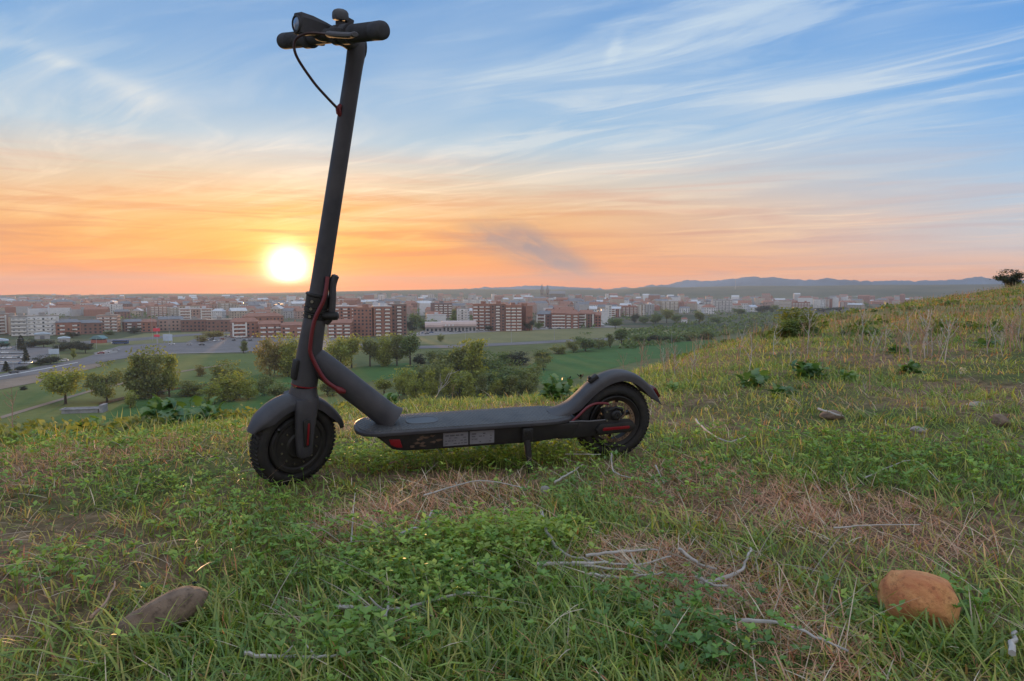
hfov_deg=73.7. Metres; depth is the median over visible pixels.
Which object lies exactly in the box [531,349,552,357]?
bush
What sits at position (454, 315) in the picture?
tree
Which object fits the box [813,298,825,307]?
apartment block
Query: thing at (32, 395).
meadow
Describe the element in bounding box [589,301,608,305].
town house
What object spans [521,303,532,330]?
apartment block
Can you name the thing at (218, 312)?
town house
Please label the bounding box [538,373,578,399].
broad leaved plant
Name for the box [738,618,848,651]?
dead stem
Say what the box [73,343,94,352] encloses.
tree
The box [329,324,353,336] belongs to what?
windows
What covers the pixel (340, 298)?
town block
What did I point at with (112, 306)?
town block
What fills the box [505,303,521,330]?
apartment block
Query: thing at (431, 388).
tree
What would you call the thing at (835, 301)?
apartment block
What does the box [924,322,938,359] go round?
dry stalk
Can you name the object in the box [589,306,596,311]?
town house
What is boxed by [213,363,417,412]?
crop field
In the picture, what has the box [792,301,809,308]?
apartment block
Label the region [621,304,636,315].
apartment block
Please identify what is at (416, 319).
tree
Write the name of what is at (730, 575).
dead stem
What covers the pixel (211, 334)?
tree
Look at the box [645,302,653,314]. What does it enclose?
apartment block
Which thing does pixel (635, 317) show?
tree
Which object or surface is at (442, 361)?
tree
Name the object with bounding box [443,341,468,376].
tree
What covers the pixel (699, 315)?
tree
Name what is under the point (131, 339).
road
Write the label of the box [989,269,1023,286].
bush
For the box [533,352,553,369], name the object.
tree
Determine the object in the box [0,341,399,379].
road
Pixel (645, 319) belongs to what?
tree
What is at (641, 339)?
bush
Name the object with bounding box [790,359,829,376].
broad leaved plant
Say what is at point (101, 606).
dead stem
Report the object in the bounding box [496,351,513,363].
bush
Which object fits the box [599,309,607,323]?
apartment block
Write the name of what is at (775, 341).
dry stalk
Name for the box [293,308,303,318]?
town house
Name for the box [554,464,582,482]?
dead stem
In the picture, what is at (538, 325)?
tree
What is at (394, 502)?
dry grass
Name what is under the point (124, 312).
town house
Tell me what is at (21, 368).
bush
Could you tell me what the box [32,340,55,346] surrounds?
tree
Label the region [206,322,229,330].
windows
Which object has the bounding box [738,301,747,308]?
town house
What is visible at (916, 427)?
stone
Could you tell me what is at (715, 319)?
tree
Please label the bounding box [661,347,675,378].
dry stalk
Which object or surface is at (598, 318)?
apartment block
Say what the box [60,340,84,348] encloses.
tree
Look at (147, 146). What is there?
sky
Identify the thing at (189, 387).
bush
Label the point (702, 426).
dead stem
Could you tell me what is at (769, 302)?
town house
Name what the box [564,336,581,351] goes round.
tree
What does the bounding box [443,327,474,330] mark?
windows
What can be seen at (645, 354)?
dry stalk
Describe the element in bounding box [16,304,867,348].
town scrub
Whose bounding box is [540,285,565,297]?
cathedral
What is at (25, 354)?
tree
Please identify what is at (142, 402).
crop field
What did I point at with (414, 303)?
town house
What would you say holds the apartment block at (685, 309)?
on the ground at (362, 360)
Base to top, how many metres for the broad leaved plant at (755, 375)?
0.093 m
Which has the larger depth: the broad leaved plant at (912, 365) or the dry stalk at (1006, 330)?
the dry stalk at (1006, 330)
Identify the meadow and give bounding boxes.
[0,354,338,430]
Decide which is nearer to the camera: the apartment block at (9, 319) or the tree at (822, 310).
the apartment block at (9, 319)
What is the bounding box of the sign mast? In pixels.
[153,327,159,343]
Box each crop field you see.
[106,382,211,423]
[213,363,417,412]
[523,339,734,382]
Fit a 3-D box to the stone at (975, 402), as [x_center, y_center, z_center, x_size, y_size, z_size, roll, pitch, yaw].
[1.720,0.239,2.535,0.073,0.026,0.054,0,4,6]
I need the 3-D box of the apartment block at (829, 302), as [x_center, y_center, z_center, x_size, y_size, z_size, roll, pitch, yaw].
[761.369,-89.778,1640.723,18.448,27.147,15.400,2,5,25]
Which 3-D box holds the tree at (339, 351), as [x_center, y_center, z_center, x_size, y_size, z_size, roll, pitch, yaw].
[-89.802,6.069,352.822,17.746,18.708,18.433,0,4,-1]
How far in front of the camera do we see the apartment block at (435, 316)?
784.52 m
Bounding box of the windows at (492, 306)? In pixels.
[492,306,503,329]
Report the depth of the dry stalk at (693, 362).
3.60 m
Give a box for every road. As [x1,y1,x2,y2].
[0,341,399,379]
[81,332,229,343]
[418,336,698,348]
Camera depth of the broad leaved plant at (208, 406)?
3.45 m
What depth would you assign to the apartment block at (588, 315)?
754.30 m
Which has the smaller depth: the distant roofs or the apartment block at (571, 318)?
the apartment block at (571, 318)
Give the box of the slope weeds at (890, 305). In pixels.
[652,281,1023,364]
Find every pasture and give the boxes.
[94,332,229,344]
[417,328,695,343]
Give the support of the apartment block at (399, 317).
on the ground at (362, 360)
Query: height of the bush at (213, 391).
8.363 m
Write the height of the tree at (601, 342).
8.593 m
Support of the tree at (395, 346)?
on the crop field at (366, 373)
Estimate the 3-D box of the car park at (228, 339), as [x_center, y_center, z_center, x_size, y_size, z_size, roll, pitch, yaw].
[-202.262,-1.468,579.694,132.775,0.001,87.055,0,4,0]
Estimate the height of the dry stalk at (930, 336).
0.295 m
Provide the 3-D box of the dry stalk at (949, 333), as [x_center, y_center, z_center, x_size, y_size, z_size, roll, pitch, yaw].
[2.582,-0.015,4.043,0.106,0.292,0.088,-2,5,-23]
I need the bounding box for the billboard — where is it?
[163,334,171,342]
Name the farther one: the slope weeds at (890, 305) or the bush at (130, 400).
the bush at (130, 400)
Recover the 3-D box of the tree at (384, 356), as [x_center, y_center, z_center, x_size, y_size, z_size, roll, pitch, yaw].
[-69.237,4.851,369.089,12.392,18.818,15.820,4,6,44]
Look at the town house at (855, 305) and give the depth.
1613.92 m
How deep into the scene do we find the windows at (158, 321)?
698.57 m
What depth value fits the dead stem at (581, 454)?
1.80 m
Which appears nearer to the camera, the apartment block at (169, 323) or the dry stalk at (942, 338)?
the dry stalk at (942, 338)
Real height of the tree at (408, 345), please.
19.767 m
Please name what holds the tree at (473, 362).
on the ground at (362, 360)
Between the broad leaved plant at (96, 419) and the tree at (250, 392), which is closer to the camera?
the broad leaved plant at (96, 419)
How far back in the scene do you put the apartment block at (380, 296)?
1634.09 m
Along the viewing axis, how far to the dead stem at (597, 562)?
1.08 m
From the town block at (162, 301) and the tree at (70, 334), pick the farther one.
the town block at (162, 301)
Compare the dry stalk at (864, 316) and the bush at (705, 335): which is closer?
the dry stalk at (864, 316)
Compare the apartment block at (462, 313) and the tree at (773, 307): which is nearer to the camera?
the apartment block at (462, 313)
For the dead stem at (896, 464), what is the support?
on the ground at (362, 360)
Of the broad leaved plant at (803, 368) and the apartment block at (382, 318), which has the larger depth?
the apartment block at (382, 318)
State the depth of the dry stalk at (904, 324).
4.23 m
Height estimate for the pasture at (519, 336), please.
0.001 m
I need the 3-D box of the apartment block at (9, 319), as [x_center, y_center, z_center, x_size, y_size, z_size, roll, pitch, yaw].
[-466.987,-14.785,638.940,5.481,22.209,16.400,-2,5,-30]
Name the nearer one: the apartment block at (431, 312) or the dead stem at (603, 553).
the dead stem at (603, 553)
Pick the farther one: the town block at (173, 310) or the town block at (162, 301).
the town block at (162, 301)
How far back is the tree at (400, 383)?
256.80 m
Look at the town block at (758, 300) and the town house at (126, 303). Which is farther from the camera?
the town block at (758, 300)
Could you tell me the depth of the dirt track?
245.66 m
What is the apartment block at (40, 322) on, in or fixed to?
on the ground at (362, 360)
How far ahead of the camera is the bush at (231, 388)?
251.53 m
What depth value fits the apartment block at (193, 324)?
687.90 m
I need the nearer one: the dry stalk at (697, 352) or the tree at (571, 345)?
the dry stalk at (697, 352)
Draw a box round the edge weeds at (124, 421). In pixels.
[0,392,537,445]
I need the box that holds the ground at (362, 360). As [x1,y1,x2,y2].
[0,284,1023,680]
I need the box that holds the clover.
[0,334,1023,680]
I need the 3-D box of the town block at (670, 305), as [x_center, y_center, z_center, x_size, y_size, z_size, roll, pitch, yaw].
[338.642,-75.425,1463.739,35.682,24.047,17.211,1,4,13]
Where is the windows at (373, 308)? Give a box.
[373,308,390,334]
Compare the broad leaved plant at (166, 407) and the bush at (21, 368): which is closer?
the broad leaved plant at (166, 407)
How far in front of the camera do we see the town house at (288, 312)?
1024.15 m
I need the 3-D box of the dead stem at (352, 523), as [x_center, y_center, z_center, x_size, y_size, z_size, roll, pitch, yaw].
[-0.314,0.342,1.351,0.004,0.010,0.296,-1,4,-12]
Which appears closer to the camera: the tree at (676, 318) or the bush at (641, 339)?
the bush at (641, 339)
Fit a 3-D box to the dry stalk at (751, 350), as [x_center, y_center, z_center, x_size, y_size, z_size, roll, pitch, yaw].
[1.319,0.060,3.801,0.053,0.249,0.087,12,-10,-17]
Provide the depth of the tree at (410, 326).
674.91 m
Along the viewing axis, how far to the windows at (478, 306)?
699.76 m
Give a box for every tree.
[0,341,11,346]
[2,361,10,371]
[15,335,27,349]
[22,347,30,360]
[24,337,36,346]
[31,355,55,364]
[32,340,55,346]
[35,364,93,403]
[39,354,61,363]
[52,341,65,350]
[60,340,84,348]
[64,330,80,337]
[70,348,76,358]
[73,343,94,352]
[84,360,124,401]
[117,347,154,399]
[122,345,172,399]
[128,326,143,332]
[156,349,182,396]
[200,330,225,339]
[235,368,260,399]
[237,341,247,352]
[249,332,285,376]
[255,374,276,394]
[273,332,299,376]
[323,334,356,366]
[345,333,362,367]
[360,335,379,366]
[371,332,395,366]
[371,375,393,394]
[389,334,405,365]
[392,374,407,397]
[398,330,421,366]
[403,371,423,397]
[407,318,416,330]
[408,309,424,327]
[416,319,426,330]
[418,359,455,390]
[421,368,441,398]
[430,354,446,377]
[437,333,444,340]
[439,367,457,398]
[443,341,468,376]
[449,309,456,320]
[458,338,490,391]
[461,372,476,399]
[474,373,489,397]
[479,355,508,386]
[487,372,504,395]
[501,359,525,376]
[502,374,519,395]
[520,377,538,394]
[522,317,534,330]
[522,363,544,376]
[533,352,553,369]
[534,320,543,328]
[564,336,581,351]
[573,332,597,350]
[590,338,608,348]
[605,333,615,346]
[608,318,623,325]
[613,326,628,342]
[631,313,639,321]
[638,315,649,322]
[650,309,662,323]
[660,308,674,322]
[671,312,681,321]
[694,310,704,323]
[709,315,722,322]
[731,306,747,314]
[755,303,770,312]
[767,304,779,311]
[812,307,835,311]
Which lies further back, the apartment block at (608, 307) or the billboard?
the apartment block at (608, 307)
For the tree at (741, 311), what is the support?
on the ground at (362, 360)
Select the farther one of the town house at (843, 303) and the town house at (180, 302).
the town house at (843, 303)
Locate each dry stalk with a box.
[2,387,17,427]
[436,369,458,396]
[635,342,649,375]
[637,341,652,373]
[654,338,664,369]
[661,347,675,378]
[689,336,700,369]
[691,353,698,378]
[700,334,710,374]
[713,340,719,373]
[742,332,758,371]
[773,324,781,354]
[795,324,808,358]
[797,335,811,361]
[799,309,819,357]
[800,320,806,353]
[806,324,821,358]
[858,306,871,340]
[872,329,883,356]
[880,313,889,344]
[883,323,892,351]
[894,313,912,359]
[895,310,915,357]
[908,314,919,357]
[914,306,937,358]
[915,327,925,359]
[918,310,936,354]
[918,317,935,361]
[919,328,932,361]
[923,314,934,357]
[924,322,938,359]
[935,312,957,361]
[937,320,950,361]
[941,314,957,361]
[947,321,969,359]
[983,320,991,352]
[984,310,998,350]
[985,316,1001,350]
[994,330,1004,356]
[997,311,1017,352]
[999,312,1020,352]
[1007,311,1022,349]
[1008,307,1021,343]
[1009,315,1020,352]
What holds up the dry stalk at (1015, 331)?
on the ground at (362, 360)
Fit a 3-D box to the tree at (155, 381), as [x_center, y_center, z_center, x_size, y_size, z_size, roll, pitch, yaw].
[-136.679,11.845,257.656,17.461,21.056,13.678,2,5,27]
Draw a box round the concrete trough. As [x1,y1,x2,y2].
[59,403,107,413]
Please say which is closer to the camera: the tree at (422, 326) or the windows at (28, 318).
the windows at (28, 318)
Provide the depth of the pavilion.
675.95 m
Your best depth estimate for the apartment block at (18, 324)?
611.53 m
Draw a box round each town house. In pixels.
[10,300,30,304]
[50,299,75,303]
[80,300,91,304]
[114,309,129,318]
[118,300,132,306]
[123,306,135,313]
[132,307,143,316]
[163,302,177,311]
[170,299,191,304]
[197,304,212,309]
[212,308,225,318]
[216,298,237,303]
[228,307,246,318]
[248,302,259,305]
[249,309,265,312]
[271,304,282,314]
[283,307,293,317]
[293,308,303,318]
[405,300,416,306]
[559,300,573,306]
[564,297,584,308]
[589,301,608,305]
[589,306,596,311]
[701,304,715,313]
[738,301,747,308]
[745,304,756,311]
[761,300,772,305]
[839,300,855,306]
[847,303,864,307]
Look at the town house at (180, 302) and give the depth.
1419.83 m
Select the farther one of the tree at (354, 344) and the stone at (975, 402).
the tree at (354, 344)
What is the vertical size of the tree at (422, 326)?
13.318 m
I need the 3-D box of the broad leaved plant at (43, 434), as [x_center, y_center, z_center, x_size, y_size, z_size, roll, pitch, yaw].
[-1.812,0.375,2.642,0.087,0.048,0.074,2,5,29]
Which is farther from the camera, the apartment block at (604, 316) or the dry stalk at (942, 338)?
the apartment block at (604, 316)
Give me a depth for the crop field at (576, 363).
416.27 m
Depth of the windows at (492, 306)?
687.82 m
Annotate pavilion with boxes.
[425,320,476,331]
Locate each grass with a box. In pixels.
[0,282,1023,680]
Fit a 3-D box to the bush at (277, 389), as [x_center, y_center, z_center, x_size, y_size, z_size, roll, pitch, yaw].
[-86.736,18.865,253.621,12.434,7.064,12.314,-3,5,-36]
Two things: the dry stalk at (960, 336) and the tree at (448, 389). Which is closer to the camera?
the dry stalk at (960, 336)
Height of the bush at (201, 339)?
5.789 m
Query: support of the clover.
on the ground at (362, 360)
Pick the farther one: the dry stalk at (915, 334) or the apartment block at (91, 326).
the apartment block at (91, 326)
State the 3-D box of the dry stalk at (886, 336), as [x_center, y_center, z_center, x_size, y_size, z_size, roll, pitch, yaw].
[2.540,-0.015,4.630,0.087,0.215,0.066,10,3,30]
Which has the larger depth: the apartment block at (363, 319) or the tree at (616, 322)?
the tree at (616, 322)
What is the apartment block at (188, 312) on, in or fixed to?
on the ground at (362, 360)
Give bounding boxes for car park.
[0,346,51,371]
[188,336,337,342]
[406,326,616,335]
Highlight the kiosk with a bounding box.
[90,335,107,342]
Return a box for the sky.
[0,0,1023,294]
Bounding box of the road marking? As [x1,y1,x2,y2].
[0,362,77,376]
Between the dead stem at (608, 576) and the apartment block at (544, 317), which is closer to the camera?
the dead stem at (608, 576)
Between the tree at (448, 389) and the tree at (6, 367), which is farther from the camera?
the tree at (6, 367)
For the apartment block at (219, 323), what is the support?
on the ground at (362, 360)
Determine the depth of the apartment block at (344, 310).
653.17 m
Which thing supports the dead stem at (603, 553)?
on the ground at (362, 360)
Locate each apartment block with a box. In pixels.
[0,311,8,333]
[8,313,15,334]
[10,313,27,335]
[25,312,58,335]
[55,318,80,334]
[79,318,102,333]
[96,312,120,331]
[122,318,141,331]
[141,318,157,331]
[157,315,183,330]
[179,306,212,318]
[180,316,206,331]
[206,316,231,331]
[229,316,258,337]
[242,311,283,322]
[257,319,281,337]
[281,320,301,337]
[327,317,353,337]
[335,303,357,318]
[353,304,373,335]
[372,303,391,335]
[378,293,383,299]
[388,301,406,335]
[406,295,414,300]
[426,310,441,319]
[426,312,445,321]
[457,306,469,320]
[463,298,487,303]
[473,301,491,330]
[491,301,505,330]
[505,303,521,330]
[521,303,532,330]
[537,309,550,327]
[550,308,564,327]
[565,309,578,327]
[579,309,594,327]
[595,311,600,326]
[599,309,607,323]
[605,303,611,318]
[612,306,620,316]
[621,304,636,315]
[637,302,644,316]
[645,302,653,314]
[679,306,689,312]
[698,303,704,310]
[712,299,731,311]
[779,300,791,308]
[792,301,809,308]
[798,296,812,304]
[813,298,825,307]
[825,297,832,307]
[833,297,838,307]
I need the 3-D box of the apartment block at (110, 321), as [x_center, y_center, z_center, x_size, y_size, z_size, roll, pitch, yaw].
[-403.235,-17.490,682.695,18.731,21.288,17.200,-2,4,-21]
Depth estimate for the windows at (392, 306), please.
622.53 m
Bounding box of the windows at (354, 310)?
[354,310,372,334]
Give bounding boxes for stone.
[103,585,207,646]
[539,486,551,493]
[819,410,843,419]
[877,570,960,634]
[910,426,927,432]
[967,401,984,406]
[988,414,1010,426]
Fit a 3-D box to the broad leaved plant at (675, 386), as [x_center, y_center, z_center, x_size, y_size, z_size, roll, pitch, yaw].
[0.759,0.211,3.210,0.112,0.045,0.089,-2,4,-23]
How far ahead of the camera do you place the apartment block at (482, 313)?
699.75 m
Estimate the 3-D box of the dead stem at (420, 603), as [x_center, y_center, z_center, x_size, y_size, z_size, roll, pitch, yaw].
[-0.096,0.363,0.962,0.141,0.013,0.014,-2,5,-28]
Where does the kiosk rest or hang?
on the ground at (362, 360)
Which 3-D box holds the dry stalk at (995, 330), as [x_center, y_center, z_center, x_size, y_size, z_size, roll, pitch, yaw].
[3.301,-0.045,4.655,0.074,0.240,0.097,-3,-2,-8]
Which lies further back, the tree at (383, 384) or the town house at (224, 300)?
the town house at (224, 300)
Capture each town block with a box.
[102,302,122,314]
[141,297,151,301]
[147,304,166,316]
[154,298,169,304]
[167,306,178,315]
[179,303,199,307]
[196,301,209,304]
[209,302,217,309]
[217,301,237,310]
[232,302,247,307]
[336,296,344,301]
[431,301,451,317]
[550,300,559,305]
[661,300,678,309]
[701,301,711,303]
[754,297,764,304]
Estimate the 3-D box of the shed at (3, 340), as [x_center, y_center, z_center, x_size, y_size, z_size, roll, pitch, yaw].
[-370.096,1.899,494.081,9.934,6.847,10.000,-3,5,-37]
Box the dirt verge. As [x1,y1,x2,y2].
[0,363,103,388]
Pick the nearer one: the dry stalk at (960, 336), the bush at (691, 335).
the dry stalk at (960, 336)
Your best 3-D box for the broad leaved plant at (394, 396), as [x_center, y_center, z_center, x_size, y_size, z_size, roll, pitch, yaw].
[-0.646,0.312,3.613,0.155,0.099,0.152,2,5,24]
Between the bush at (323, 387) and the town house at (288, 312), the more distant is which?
the town house at (288, 312)
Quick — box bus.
[112,340,128,343]
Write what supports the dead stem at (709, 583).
on the ground at (362, 360)
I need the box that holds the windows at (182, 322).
[181,322,206,330]
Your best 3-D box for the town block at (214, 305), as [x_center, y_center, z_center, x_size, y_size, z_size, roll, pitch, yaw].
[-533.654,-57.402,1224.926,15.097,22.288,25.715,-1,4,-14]
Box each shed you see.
[0,338,8,346]
[34,332,49,338]
[58,336,69,342]
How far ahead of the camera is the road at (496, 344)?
526.11 m
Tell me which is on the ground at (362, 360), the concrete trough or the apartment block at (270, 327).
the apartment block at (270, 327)
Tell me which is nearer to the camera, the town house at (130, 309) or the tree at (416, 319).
the tree at (416, 319)
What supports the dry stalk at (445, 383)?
on the ground at (362, 360)
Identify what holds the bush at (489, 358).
on the ground at (362, 360)
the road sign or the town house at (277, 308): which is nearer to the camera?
the road sign
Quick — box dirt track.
[0,364,227,418]
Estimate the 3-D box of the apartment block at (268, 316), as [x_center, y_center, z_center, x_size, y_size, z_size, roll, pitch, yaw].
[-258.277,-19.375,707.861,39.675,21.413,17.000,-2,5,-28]
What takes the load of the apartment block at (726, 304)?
on the ground at (362, 360)
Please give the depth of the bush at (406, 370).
268.74 m
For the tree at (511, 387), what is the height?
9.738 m
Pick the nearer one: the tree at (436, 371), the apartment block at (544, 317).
the tree at (436, 371)
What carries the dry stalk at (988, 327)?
on the ground at (362, 360)
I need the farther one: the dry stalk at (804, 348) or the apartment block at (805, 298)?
the apartment block at (805, 298)
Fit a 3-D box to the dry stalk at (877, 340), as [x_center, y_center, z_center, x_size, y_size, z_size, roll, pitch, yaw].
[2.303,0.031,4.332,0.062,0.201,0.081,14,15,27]
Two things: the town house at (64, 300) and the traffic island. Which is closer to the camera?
the traffic island
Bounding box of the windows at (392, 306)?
[392,306,405,334]
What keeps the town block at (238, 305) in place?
on the ground at (362, 360)
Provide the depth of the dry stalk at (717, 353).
3.76 m
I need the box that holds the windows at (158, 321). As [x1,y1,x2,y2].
[158,321,180,329]
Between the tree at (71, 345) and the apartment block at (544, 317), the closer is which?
the tree at (71, 345)
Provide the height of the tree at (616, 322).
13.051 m
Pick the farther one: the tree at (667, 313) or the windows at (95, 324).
the tree at (667, 313)
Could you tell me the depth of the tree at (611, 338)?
489.15 m
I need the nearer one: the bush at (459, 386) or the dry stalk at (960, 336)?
the dry stalk at (960, 336)
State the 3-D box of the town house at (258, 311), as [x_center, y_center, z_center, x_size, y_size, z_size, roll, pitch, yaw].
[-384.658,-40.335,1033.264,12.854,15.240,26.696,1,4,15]
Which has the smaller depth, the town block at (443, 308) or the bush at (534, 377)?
the bush at (534, 377)
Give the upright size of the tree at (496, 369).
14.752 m
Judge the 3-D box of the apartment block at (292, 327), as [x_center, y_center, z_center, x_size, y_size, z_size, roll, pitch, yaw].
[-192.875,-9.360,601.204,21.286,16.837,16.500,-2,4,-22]
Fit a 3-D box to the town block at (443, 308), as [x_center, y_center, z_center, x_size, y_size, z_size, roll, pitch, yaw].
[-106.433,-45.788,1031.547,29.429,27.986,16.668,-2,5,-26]
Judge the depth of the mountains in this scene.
4360.12 m
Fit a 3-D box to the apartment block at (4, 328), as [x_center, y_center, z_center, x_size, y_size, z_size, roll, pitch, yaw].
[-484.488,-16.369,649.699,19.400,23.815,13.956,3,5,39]
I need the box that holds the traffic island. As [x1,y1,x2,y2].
[94,350,117,354]
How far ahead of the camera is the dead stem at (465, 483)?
1.52 m
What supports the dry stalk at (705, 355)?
on the ground at (362, 360)
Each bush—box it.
[14,366,29,369]
[103,330,115,334]
[121,390,138,407]
[137,388,171,395]
[175,380,205,395]
[193,335,207,341]
[194,364,207,375]
[197,381,223,403]
[207,359,247,388]
[211,370,248,399]
[264,381,290,396]
[317,379,336,396]
[390,367,420,393]
[406,363,436,389]
[411,354,425,365]
[423,350,443,362]
[452,370,480,395]
[478,350,508,369]
[480,368,524,397]
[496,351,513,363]
[507,350,531,364]
[512,366,543,394]
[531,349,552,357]
[549,344,568,353]
[630,334,648,341]
[645,335,662,341]
[661,333,682,341]
[679,332,698,339]
[693,329,716,338]
[767,317,811,338]
[772,307,822,332]
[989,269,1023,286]
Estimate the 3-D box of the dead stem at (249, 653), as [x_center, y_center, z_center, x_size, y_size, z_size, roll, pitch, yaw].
[-0.256,0.379,0.829,0.136,0.022,0.024,0,4,5]
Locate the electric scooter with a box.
[247,8,661,484]
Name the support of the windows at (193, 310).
in the apartment block at (188, 312)
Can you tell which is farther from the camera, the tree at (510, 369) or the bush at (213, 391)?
the tree at (510, 369)
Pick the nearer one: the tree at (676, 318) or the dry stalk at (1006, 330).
the dry stalk at (1006, 330)
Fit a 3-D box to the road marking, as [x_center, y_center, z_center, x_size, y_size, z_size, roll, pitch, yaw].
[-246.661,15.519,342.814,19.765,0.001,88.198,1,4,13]
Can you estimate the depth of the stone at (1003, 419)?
2.20 m
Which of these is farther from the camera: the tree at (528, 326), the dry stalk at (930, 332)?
the tree at (528, 326)
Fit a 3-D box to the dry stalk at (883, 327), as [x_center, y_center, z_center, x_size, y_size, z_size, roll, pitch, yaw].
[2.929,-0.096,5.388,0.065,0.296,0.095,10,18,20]
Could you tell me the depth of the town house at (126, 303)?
1338.31 m
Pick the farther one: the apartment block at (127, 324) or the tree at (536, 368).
the apartment block at (127, 324)
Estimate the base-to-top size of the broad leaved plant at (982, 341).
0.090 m
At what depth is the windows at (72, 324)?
633.19 m
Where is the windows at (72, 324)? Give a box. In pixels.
[55,324,79,333]
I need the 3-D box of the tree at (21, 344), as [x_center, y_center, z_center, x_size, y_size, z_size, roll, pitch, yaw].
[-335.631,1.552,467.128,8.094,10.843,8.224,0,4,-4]
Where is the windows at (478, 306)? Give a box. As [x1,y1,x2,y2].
[474,306,489,329]
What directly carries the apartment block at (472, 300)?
on the ground at (362, 360)
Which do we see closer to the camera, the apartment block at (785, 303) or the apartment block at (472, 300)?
the apartment block at (785, 303)
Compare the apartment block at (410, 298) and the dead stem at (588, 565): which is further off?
the apartment block at (410, 298)
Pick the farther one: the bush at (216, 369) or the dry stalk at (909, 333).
the bush at (216, 369)
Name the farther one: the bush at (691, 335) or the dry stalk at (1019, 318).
the bush at (691, 335)
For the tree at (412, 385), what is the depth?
253.92 m
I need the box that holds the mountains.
[465,276,1023,289]
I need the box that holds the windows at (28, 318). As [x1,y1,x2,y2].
[28,318,53,333]
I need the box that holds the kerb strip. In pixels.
[145,352,229,355]
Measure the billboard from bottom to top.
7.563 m
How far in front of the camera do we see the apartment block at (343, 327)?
594.13 m
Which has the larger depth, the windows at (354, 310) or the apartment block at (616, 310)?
the apartment block at (616, 310)
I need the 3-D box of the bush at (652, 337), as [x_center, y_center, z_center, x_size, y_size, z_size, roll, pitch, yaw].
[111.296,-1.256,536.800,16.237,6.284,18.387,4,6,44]
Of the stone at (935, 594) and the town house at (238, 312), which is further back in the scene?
the town house at (238, 312)
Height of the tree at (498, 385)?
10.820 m
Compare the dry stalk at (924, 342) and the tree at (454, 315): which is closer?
the dry stalk at (924, 342)
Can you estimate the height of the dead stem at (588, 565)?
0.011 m
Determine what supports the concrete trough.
on the meadow
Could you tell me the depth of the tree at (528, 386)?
257.50 m
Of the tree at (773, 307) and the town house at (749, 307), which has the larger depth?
the town house at (749, 307)
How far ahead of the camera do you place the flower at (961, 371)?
3.29 m
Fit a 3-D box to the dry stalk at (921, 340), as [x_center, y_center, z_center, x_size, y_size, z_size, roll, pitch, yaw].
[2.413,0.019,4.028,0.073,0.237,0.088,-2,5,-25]
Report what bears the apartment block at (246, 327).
on the ground at (362, 360)
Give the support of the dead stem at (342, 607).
on the ground at (362, 360)
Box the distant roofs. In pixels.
[0,293,922,315]
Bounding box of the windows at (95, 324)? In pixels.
[81,324,100,332]
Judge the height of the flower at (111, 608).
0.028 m
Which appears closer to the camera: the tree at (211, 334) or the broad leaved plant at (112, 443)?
the broad leaved plant at (112, 443)
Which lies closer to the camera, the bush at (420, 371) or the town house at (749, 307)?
the bush at (420, 371)
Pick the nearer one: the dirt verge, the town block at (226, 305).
the dirt verge
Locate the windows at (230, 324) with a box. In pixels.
[230,324,257,336]
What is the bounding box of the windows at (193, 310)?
[180,310,212,318]
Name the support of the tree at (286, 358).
on the meadow
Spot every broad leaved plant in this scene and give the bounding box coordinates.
[31,431,51,441]
[65,415,110,433]
[105,437,139,447]
[138,393,193,426]
[179,394,226,423]
[383,392,401,406]
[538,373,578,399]
[664,381,678,389]
[732,368,769,387]
[767,383,798,396]
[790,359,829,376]
[834,369,859,380]
[881,344,910,352]
[895,359,926,373]
[973,336,1000,346]
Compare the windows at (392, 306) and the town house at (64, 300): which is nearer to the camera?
the windows at (392, 306)
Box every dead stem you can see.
[89,581,115,617]
[244,643,349,658]
[336,596,393,610]
[350,495,354,542]
[395,589,486,610]
[396,520,431,536]
[423,479,521,495]
[537,561,638,571]
[540,509,592,561]
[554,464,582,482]
[565,453,600,454]
[571,553,670,565]
[585,549,657,557]
[590,569,663,578]
[611,452,629,477]
[678,547,716,569]
[695,418,745,441]
[695,575,729,586]
[698,547,752,584]
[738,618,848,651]
[817,407,843,416]
[833,524,919,528]
[865,460,939,481]
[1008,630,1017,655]
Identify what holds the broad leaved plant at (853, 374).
on the ground at (362, 360)
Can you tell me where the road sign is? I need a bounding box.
[48,349,58,356]
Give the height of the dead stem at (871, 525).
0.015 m
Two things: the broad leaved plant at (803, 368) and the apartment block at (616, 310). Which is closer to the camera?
the broad leaved plant at (803, 368)
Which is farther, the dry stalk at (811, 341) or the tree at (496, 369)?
the tree at (496, 369)
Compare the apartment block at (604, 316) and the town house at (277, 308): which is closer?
the apartment block at (604, 316)
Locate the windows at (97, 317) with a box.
[97,317,120,330]
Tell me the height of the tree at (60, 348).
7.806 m
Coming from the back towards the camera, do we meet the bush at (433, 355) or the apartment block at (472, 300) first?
the apartment block at (472, 300)
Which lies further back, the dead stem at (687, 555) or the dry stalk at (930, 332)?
the dry stalk at (930, 332)
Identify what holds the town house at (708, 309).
on the ground at (362, 360)
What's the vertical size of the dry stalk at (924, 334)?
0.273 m
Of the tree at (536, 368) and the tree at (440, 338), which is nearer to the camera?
the tree at (536, 368)
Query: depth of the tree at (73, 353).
408.62 m
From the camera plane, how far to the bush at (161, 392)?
264.62 m
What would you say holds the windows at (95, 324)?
in the apartment block at (91, 326)
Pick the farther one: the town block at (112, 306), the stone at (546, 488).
the town block at (112, 306)
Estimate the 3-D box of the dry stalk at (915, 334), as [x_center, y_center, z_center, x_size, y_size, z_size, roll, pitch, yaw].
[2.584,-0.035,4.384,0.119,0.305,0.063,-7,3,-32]

